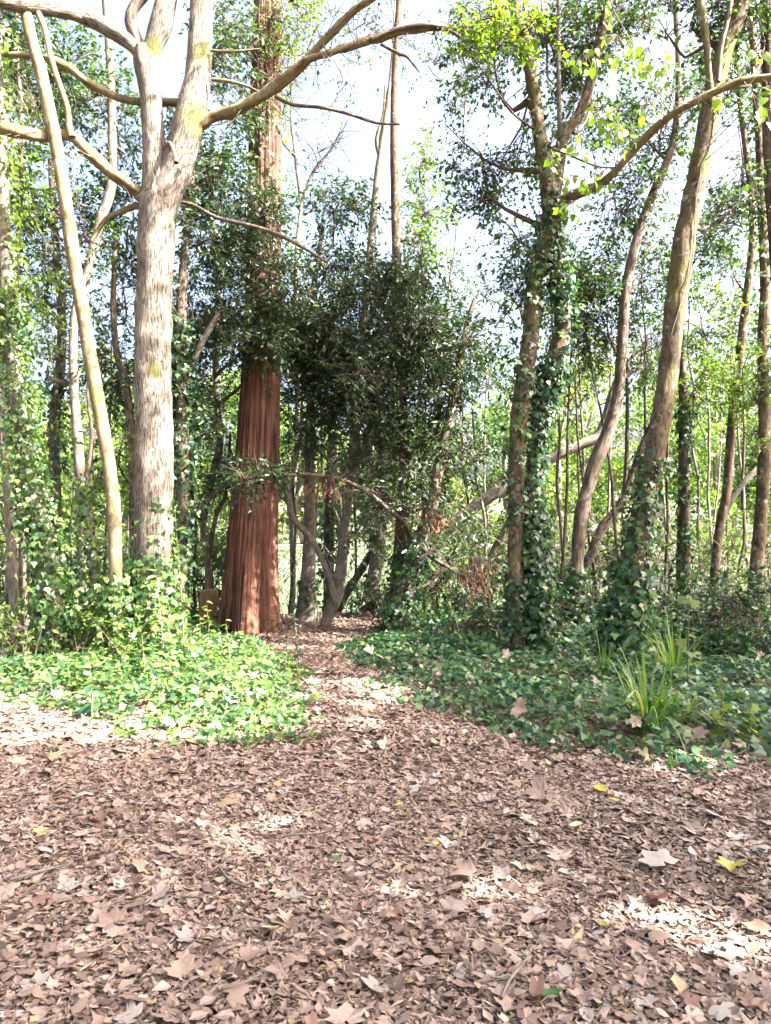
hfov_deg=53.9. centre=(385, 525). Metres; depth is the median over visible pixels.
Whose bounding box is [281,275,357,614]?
thin sapling
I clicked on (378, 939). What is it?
fallen leaf
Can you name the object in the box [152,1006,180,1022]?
fallen leaf
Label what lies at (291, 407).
tree
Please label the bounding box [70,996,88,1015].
fallen leaf
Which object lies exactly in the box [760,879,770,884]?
fallen leaf
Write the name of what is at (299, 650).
seedling
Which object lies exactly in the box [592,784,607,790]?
fallen leaf
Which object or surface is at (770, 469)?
thin sapling
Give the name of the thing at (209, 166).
ivy clad tree
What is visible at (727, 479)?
bent tree
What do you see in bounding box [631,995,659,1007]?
fallen leaf
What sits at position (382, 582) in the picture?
shrub
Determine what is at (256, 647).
seedling
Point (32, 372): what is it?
thin sapling
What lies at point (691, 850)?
fallen leaf
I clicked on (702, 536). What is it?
bush
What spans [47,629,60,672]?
seedling
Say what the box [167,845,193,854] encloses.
fallen leaf
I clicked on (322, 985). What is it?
fallen leaf
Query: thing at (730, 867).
fallen leaf
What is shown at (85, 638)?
shrub
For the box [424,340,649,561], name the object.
leaning log
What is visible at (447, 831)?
fallen leaf
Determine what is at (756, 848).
fallen leaf
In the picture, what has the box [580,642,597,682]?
seedling
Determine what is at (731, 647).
seedling
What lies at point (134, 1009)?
fallen leaf
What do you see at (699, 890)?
fallen leaf
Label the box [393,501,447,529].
bush
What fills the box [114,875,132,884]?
fallen leaf
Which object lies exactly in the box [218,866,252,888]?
fallen twig
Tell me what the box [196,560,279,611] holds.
shrub
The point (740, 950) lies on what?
fallen leaf
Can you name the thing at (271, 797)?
fallen leaf
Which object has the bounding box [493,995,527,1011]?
fallen leaf
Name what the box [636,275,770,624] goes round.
ivy clad tree
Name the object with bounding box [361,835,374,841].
fallen leaf
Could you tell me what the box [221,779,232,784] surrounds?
fallen leaf
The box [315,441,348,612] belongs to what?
ivy clad tree
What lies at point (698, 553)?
shrub
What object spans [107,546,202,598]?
shrub
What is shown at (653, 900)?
fallen leaf
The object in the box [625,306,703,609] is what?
thin sapling
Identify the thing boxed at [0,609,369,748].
ivy ground cover
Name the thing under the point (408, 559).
laurel tree
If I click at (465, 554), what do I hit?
shrub
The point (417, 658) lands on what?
seedling
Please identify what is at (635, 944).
fallen leaf
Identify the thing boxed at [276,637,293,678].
seedling
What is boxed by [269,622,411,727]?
path
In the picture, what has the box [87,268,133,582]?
thin sapling
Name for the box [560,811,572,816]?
fallen leaf
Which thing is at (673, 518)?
bush
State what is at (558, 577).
shrub
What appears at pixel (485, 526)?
thin sapling
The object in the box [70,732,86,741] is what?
fallen leaf
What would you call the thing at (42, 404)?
thin sapling
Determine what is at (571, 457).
tree
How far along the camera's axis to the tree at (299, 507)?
59.02 m
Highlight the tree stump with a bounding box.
[198,589,218,620]
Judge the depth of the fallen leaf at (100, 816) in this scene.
4.01 m
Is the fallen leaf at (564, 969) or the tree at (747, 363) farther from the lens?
the tree at (747, 363)
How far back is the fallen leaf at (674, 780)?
4.65 m
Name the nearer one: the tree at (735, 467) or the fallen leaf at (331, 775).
the fallen leaf at (331, 775)
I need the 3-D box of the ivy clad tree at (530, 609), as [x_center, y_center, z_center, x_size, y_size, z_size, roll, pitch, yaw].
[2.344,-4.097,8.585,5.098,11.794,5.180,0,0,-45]
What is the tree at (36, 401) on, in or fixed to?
on the ground at (498, 507)
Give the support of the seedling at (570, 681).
on the ground at (498, 507)
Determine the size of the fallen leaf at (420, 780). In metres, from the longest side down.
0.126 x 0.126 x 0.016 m
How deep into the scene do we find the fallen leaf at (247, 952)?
2.74 m
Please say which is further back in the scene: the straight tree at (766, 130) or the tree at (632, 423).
the tree at (632, 423)
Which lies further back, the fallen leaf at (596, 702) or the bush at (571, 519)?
the bush at (571, 519)
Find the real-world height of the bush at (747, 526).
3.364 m
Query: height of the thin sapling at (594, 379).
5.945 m
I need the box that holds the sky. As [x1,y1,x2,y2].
[0,0,770,494]
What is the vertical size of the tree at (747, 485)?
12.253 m
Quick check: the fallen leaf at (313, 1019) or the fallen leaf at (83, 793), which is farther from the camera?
the fallen leaf at (83, 793)
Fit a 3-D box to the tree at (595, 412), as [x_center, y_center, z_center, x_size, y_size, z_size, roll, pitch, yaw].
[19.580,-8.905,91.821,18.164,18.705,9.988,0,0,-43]
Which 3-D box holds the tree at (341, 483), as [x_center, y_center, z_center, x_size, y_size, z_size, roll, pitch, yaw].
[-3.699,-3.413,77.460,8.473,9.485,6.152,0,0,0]
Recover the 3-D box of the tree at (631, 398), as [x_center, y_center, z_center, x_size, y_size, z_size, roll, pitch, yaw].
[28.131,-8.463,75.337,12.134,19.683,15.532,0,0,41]
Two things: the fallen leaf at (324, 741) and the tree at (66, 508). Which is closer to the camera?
the fallen leaf at (324, 741)
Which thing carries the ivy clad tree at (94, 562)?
on the ground at (498, 507)
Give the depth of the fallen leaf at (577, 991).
2.50 m
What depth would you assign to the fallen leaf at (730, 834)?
3.80 m
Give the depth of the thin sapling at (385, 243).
14.03 m
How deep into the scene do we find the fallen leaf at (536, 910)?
3.12 m
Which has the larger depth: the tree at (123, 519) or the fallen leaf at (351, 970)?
the tree at (123, 519)
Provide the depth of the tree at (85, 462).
75.95 m
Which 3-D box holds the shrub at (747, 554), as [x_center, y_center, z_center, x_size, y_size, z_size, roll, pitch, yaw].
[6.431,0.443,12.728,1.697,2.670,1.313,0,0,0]
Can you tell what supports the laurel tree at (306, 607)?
on the ground at (498, 507)
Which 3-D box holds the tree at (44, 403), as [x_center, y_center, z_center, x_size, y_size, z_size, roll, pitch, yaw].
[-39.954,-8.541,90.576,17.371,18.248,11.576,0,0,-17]
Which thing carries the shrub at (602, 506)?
on the ground at (498, 507)
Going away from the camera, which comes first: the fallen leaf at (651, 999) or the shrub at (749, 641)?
the fallen leaf at (651, 999)
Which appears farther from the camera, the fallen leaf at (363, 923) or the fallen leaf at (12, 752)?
the fallen leaf at (12, 752)
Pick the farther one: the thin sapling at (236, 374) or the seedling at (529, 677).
the thin sapling at (236, 374)
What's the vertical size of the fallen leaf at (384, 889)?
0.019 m
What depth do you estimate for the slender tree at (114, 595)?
8.44 m
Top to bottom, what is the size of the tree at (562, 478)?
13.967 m
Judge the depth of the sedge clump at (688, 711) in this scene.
5.69 m
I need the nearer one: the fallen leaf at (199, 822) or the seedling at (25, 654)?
the fallen leaf at (199, 822)
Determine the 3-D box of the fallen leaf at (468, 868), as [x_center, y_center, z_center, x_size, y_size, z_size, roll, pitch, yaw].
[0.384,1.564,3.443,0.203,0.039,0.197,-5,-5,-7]
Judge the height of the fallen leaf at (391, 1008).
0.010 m
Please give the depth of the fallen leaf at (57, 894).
3.21 m
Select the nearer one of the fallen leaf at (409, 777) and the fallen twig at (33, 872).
the fallen twig at (33, 872)
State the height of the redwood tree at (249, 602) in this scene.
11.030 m
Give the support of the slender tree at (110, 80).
on the ground at (498, 507)
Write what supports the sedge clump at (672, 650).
on the ground at (498, 507)
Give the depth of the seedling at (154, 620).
8.45 m
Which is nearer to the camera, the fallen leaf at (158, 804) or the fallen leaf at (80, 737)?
the fallen leaf at (158, 804)
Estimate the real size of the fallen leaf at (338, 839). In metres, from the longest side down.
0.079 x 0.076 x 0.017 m
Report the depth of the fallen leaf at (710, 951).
2.78 m
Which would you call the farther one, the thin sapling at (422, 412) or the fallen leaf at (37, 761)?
the thin sapling at (422, 412)
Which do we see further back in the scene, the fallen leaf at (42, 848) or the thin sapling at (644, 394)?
the thin sapling at (644, 394)
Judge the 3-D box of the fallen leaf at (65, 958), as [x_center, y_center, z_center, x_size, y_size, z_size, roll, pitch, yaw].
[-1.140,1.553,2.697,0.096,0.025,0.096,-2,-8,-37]
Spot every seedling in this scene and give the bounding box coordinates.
[12,638,32,676]
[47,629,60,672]
[67,666,82,695]
[74,686,101,719]
[110,618,129,669]
[134,632,152,680]
[146,556,177,666]
[166,675,185,702]
[168,511,195,656]
[193,615,204,646]
[202,601,217,662]
[213,659,227,691]
[219,619,238,662]
[250,636,263,655]
[259,681,282,708]
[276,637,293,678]
[291,614,303,667]
[411,630,426,667]
[423,659,441,691]
[451,612,465,650]
[482,650,496,683]
[518,671,535,707]
[548,638,564,680]
[560,668,576,703]
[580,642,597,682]
[646,591,665,662]
[671,573,699,683]
[686,628,700,663]
[707,682,733,740]
[726,621,738,659]
[734,703,761,745]
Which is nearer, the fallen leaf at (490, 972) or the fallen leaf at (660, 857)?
the fallen leaf at (490, 972)
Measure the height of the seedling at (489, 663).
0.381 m
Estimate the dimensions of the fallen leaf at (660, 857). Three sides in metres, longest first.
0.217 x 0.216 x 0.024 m
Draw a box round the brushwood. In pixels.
[0,474,770,617]
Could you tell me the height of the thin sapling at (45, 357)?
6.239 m
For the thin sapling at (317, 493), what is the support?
on the ground at (498, 507)
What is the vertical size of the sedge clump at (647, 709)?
0.803 m
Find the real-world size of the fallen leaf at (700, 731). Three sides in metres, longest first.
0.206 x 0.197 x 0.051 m
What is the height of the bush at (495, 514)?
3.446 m
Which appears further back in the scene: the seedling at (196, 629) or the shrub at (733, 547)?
the shrub at (733, 547)
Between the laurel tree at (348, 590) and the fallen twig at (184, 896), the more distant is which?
the laurel tree at (348, 590)
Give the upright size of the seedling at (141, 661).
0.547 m
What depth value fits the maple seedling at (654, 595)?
8.11 m
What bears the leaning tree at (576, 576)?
on the ground at (498, 507)
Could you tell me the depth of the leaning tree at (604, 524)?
12.96 m
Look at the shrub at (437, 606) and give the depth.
12.37 m
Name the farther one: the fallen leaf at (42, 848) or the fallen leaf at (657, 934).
the fallen leaf at (42, 848)
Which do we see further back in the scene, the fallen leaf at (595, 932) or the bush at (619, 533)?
the bush at (619, 533)
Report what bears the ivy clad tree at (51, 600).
on the ground at (498, 507)
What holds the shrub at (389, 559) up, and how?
on the ground at (498, 507)
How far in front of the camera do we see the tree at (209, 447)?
70.41 m
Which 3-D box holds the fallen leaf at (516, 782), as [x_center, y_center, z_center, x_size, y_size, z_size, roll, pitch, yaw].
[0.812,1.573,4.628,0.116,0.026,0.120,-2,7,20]
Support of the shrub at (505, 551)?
on the ground at (498, 507)
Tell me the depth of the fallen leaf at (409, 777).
4.80 m
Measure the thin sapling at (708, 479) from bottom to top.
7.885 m
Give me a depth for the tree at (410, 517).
77.79 m
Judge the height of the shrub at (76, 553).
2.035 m
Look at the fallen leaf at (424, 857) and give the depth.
3.64 m
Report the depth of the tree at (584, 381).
73.47 m
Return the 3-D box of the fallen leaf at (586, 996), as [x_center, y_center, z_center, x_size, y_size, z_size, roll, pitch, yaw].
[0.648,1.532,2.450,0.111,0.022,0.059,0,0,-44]
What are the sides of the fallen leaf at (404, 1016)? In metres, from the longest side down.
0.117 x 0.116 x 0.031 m
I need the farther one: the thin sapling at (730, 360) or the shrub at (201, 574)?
the thin sapling at (730, 360)
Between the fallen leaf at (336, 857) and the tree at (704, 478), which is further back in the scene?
the tree at (704, 478)
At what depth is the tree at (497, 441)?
70.33 m
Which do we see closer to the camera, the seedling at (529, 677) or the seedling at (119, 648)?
the seedling at (529, 677)
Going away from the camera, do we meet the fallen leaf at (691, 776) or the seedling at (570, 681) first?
the fallen leaf at (691, 776)
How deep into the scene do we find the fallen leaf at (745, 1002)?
2.48 m
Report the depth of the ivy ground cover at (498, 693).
7.07 m
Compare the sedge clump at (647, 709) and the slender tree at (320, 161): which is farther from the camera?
the slender tree at (320, 161)
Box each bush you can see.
[63,518,76,550]
[76,524,125,557]
[102,523,126,551]
[173,520,226,554]
[278,522,288,551]
[363,525,409,561]
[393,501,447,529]
[453,511,508,544]
[473,501,507,549]
[552,511,587,557]
[600,513,624,561]
[653,507,704,559]
[669,523,709,555]
[691,525,751,563]
[721,520,770,561]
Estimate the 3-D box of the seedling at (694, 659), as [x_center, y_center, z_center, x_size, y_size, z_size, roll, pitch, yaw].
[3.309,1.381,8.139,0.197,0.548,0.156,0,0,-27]
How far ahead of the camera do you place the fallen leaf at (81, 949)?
2.80 m
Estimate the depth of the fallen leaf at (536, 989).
2.52 m
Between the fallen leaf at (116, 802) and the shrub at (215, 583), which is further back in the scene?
the shrub at (215, 583)
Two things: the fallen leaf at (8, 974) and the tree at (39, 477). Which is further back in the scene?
the tree at (39, 477)
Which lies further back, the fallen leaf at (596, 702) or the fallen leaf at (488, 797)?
the fallen leaf at (596, 702)
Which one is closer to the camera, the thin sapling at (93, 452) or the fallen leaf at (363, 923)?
the fallen leaf at (363, 923)
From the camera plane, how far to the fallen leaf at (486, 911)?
3.10 m
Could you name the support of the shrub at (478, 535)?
on the ground at (498, 507)
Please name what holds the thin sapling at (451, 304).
on the ground at (498, 507)
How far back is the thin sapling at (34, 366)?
12.62 m
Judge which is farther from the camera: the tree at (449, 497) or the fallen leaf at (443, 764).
the tree at (449, 497)
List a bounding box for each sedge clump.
[543,638,713,753]
[561,623,657,679]
[612,605,742,682]
[637,663,747,745]
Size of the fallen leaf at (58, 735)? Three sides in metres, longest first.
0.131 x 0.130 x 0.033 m
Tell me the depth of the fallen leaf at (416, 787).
4.64 m
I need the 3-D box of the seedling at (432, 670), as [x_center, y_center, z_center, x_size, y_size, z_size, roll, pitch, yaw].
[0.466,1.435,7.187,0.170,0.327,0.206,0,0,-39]
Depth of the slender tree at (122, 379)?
11.06 m
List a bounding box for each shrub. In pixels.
[0,497,33,613]
[0,547,108,613]
[0,548,77,612]
[0,585,87,659]
[2,538,128,609]
[22,580,155,672]
[89,626,157,672]
[100,520,224,617]
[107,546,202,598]
[172,513,228,601]
[173,526,225,610]
[188,493,287,593]
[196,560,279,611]
[341,572,424,617]
[349,500,458,609]
[380,520,473,608]
[386,529,503,615]
[420,496,507,606]
[422,519,507,610]
[430,583,507,648]
[450,500,507,605]
[457,519,559,602]
[489,507,568,601]
[496,510,598,598]
[501,581,603,640]
[546,490,628,605]
[552,486,623,600]
[553,520,692,611]
[643,516,749,610]
[652,576,770,652]
[659,562,770,662]
[681,506,768,602]
[724,486,770,609]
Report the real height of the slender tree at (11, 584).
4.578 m
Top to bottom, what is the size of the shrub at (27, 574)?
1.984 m
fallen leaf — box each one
[0,881,20,888]
[0,1008,23,1017]
[1,967,15,981]
[8,750,21,753]
[17,969,48,996]
[18,984,45,998]
[26,758,40,764]
[29,917,41,924]
[29,1006,54,1014]
[32,894,52,906]
[38,846,66,853]
[47,892,64,900]
[53,794,73,798]
[53,876,80,893]
[54,732,67,737]
[56,838,81,847]
[57,954,77,965]
[69,763,84,769]
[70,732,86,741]
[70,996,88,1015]
[74,944,100,954]
[75,791,93,796]
[83,819,98,824]
[86,809,106,820]
[90,1010,116,1023]
[95,856,112,862]
[102,924,117,932]
[106,798,124,806]
[110,879,126,889]
[113,1000,148,1023]
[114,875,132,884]
[115,916,141,924]
[116,979,133,994]
[140,907,165,915]
[144,798,164,809]
[146,896,173,905]
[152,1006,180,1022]
[161,905,182,915]
[163,955,196,978]
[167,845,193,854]
[172,914,179,920]
[173,925,202,941]
[191,955,203,971]
[193,765,207,771]
[195,818,212,826]
[217,885,230,890]
[217,981,248,1007]
[220,934,240,940]
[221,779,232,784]
[229,824,240,830]
[238,944,259,960]
[251,922,272,930]
[266,793,278,801]
[277,785,291,792]
[277,873,293,880]
[281,886,303,898]
[281,952,307,967]
[283,831,299,841]
[285,914,302,928]
[305,1010,324,1023]
[306,921,321,929]
[316,981,328,989]
[318,740,333,744]
[318,946,341,958]
[326,771,335,778]
[328,927,354,939]
[329,836,343,841]
[330,858,351,866]
[330,964,337,971]
[332,855,340,859]
[339,871,362,878]
[343,965,365,979]
[346,785,356,791]
[349,917,356,927]
[354,917,368,929]
[356,817,371,826]
[356,855,375,866]
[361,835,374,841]
[361,975,388,991]
[375,880,385,884]
[375,934,383,948]
[375,1011,409,1023]
[376,906,384,911]
[377,904,401,920]
[377,910,394,917]
[379,997,390,1010]
[380,887,399,893]
[381,1005,395,1013]
[392,879,403,887]
[404,775,413,782]
[409,783,424,790]
[413,777,427,782]
[419,853,441,861]
[429,829,438,835]
[432,753,448,758]
[432,771,444,777]
[433,762,447,767]
[434,822,452,829]
[437,835,461,847]
[441,827,453,832]
[449,860,484,875]
[451,978,477,986]
[453,968,465,979]
[473,792,491,802]
[478,906,494,918]
[480,894,494,902]
[484,942,505,955]
[485,970,506,977]
[487,902,504,909]
[488,981,516,995]
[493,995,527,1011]
[496,822,517,834]
[507,917,522,923]
[509,779,522,787]
[510,697,526,717]
[523,776,552,799]
[523,906,546,915]
[524,928,548,938]
[525,830,537,836]
[525,972,549,997]
[542,988,563,994]
[553,867,575,873]
[553,962,573,981]
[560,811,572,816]
[567,987,593,998]
[569,821,581,825]
[573,991,600,1007]
[577,947,595,960]
[579,1003,593,1021]
[588,697,599,712]
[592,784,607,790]
[592,930,603,934]
[598,847,607,855]
[598,920,608,924]
[613,1010,637,1021]
[617,978,630,986]
[625,940,659,954]
[628,786,645,791]
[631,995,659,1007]
[633,982,643,989]
[634,975,660,990]
[637,1018,649,1023]
[638,848,679,866]
[640,892,671,898]
[641,925,670,945]
[649,895,665,902]
[655,912,682,923]
[665,796,682,803]
[669,777,681,782]
[676,991,701,1009]
[682,773,700,779]
[683,725,709,744]
[688,846,696,855]
[692,887,708,894]
[694,788,702,794]
[701,944,717,955]
[708,997,743,1020]
[716,856,744,871]
[724,940,748,957]
[725,829,742,839]
[725,949,737,960]
[728,914,748,927]
[728,962,746,978]
[728,989,766,1006]
[734,970,761,989]
[739,833,756,839]
[742,920,770,930]
[750,843,770,851]
[751,810,764,816]
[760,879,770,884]
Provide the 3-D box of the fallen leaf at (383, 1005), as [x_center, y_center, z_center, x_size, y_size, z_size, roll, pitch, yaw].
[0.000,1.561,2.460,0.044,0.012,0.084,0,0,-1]
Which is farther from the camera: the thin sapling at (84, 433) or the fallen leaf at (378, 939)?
the thin sapling at (84, 433)
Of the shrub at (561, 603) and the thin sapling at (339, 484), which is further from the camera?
the thin sapling at (339, 484)
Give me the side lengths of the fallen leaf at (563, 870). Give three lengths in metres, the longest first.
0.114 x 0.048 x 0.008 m
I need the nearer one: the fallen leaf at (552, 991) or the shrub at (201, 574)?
the fallen leaf at (552, 991)
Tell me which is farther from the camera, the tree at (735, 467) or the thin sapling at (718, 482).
the tree at (735, 467)
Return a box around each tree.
[0,0,173,632]
[0,0,564,661]
[0,9,105,634]
[0,18,96,656]
[0,344,21,640]
[0,380,47,531]
[0,422,94,536]
[5,377,94,489]
[13,158,109,589]
[17,404,98,532]
[20,11,145,671]
[59,167,140,616]
[60,404,124,529]
[62,343,133,510]
[62,386,176,524]
[69,464,108,641]
[80,381,195,536]
[111,415,223,520]
[121,0,280,635]
[173,394,234,536]
[174,161,331,588]
[174,369,361,507]
[188,365,232,525]
[189,368,292,533]
[195,362,301,496]
[200,0,530,633]
[208,165,426,622]
[212,0,337,635]
[245,0,389,613]
[278,448,341,543]
[287,0,415,626]
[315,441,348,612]
[315,451,374,526]
[323,440,419,532]
[337,368,495,611]
[367,438,440,538]
[379,19,509,608]
[416,0,770,655]
[416,343,587,536]
[416,429,463,513]
[419,444,472,505]
[430,454,497,520]
[455,422,575,525]
[459,397,561,500]
[479,406,602,522]
[489,384,617,524]
[490,339,634,536]
[501,385,616,539]
[520,3,734,626]
[563,405,623,519]
[564,415,726,539]
[580,0,770,670]
[583,356,648,574]
[595,343,751,531]
[614,385,705,490]
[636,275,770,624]
[636,350,770,525]
[663,25,761,620]
[669,380,751,534]
[671,378,754,517]
[693,3,770,619]
[700,333,770,481]
[721,385,770,535]
[732,415,770,513]
[733,482,770,525]
[760,0,770,277]
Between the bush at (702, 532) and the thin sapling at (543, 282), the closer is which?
the thin sapling at (543, 282)
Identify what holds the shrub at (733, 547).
on the ground at (498, 507)
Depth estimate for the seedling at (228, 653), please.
8.48 m
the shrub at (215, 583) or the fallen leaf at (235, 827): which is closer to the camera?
the fallen leaf at (235, 827)
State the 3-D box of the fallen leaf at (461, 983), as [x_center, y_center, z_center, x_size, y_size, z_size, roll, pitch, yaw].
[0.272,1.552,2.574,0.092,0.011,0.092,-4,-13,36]
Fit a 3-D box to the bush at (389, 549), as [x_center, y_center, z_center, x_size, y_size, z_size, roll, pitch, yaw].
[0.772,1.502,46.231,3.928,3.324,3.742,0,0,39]
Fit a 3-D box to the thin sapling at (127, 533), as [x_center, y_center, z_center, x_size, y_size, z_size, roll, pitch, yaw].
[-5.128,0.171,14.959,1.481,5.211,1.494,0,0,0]
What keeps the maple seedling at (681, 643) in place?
on the ground at (498, 507)
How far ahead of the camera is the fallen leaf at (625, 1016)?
2.38 m
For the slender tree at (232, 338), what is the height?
7.643 m
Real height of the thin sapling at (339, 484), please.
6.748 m
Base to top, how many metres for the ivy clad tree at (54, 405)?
7.307 m
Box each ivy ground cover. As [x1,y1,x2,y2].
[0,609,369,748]
[332,597,770,780]
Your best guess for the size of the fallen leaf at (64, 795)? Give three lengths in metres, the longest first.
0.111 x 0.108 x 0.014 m
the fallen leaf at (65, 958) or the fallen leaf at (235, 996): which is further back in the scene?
the fallen leaf at (65, 958)
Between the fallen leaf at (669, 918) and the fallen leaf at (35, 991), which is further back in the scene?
the fallen leaf at (669, 918)
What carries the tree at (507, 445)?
on the ground at (498, 507)
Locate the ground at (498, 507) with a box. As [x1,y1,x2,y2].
[0,495,770,1023]
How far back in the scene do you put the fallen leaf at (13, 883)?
3.30 m
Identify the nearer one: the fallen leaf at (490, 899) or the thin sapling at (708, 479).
the fallen leaf at (490, 899)
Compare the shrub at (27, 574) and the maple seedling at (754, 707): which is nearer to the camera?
the maple seedling at (754, 707)
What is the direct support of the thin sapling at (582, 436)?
on the ground at (498, 507)
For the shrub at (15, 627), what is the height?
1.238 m
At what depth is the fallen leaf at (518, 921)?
3.04 m
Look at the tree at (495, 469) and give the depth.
94.18 m
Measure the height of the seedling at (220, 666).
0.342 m
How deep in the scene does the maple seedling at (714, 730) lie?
5.53 m
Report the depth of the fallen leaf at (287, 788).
4.54 m
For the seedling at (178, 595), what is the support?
on the ground at (498, 507)
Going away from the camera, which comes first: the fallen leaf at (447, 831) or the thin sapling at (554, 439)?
the fallen leaf at (447, 831)
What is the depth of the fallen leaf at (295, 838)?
3.85 m
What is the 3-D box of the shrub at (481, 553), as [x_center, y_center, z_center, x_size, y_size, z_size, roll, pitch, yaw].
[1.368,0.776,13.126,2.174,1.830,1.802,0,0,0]
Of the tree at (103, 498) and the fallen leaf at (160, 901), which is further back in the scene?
the tree at (103, 498)
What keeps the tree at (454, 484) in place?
on the ground at (498, 507)
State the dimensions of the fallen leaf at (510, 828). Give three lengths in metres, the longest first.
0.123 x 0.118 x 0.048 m
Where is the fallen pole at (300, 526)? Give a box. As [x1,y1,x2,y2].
[283,478,338,603]
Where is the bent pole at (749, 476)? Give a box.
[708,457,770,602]
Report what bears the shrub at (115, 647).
on the ground at (498, 507)
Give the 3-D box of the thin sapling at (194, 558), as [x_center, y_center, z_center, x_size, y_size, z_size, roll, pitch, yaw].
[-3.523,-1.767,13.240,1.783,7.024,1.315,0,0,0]
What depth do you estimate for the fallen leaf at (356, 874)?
3.43 m
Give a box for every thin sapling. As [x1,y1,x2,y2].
[3,285,47,591]
[7,338,50,602]
[10,303,81,471]
[18,261,71,593]
[54,283,127,482]
[60,394,120,589]
[79,340,134,487]
[86,418,134,570]
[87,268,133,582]
[136,225,235,608]
[209,342,240,395]
[221,360,296,502]
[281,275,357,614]
[282,243,346,560]
[315,420,341,522]
[333,334,389,608]
[356,251,456,605]
[378,217,438,600]
[388,292,459,531]
[400,211,489,588]
[423,311,518,608]
[461,274,517,532]
[482,270,549,417]
[500,187,594,580]
[523,223,587,505]
[525,421,575,508]
[533,343,636,606]
[538,334,612,604]
[539,263,618,601]
[544,241,595,603]
[546,285,655,562]
[573,278,655,587]
[596,222,672,604]
[616,300,687,594]
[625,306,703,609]
[628,322,698,458]
[634,381,739,508]
[646,238,733,607]
[659,232,738,546]
[686,294,756,574]
[689,386,757,536]
[698,284,770,594]
[712,262,770,599]
[740,408,770,599]
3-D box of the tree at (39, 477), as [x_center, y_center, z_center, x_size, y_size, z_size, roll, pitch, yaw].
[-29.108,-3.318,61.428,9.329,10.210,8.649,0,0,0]
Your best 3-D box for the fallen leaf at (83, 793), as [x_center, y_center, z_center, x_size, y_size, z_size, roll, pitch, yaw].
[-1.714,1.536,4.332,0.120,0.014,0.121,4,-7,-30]
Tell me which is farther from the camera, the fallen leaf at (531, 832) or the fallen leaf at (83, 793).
the fallen leaf at (83, 793)
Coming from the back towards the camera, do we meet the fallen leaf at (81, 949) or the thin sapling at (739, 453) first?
the thin sapling at (739, 453)
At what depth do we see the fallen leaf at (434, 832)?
3.93 m
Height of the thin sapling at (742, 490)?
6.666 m
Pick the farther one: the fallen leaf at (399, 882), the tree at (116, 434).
the tree at (116, 434)
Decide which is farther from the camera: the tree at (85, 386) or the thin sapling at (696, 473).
the tree at (85, 386)
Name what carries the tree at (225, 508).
on the ground at (498, 507)
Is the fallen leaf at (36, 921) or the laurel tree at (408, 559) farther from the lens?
the laurel tree at (408, 559)
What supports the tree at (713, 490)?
on the ground at (498, 507)
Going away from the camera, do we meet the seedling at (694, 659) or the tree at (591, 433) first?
the seedling at (694, 659)
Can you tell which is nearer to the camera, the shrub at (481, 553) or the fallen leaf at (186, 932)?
the fallen leaf at (186, 932)
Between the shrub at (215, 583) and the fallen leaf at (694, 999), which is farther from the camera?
the shrub at (215, 583)
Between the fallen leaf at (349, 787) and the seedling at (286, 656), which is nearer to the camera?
the fallen leaf at (349, 787)
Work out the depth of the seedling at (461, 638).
8.99 m
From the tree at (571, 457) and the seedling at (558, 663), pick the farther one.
the tree at (571, 457)
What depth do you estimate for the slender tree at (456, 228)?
15.12 m
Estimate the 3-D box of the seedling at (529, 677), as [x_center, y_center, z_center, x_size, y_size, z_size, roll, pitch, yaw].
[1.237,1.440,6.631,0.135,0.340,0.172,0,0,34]
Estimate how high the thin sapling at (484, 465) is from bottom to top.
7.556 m
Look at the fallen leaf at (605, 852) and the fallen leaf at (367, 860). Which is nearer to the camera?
the fallen leaf at (367, 860)
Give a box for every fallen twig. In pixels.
[9,863,72,880]
[180,895,202,897]
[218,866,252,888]
[221,972,262,989]
[289,828,336,835]
[499,952,530,999]

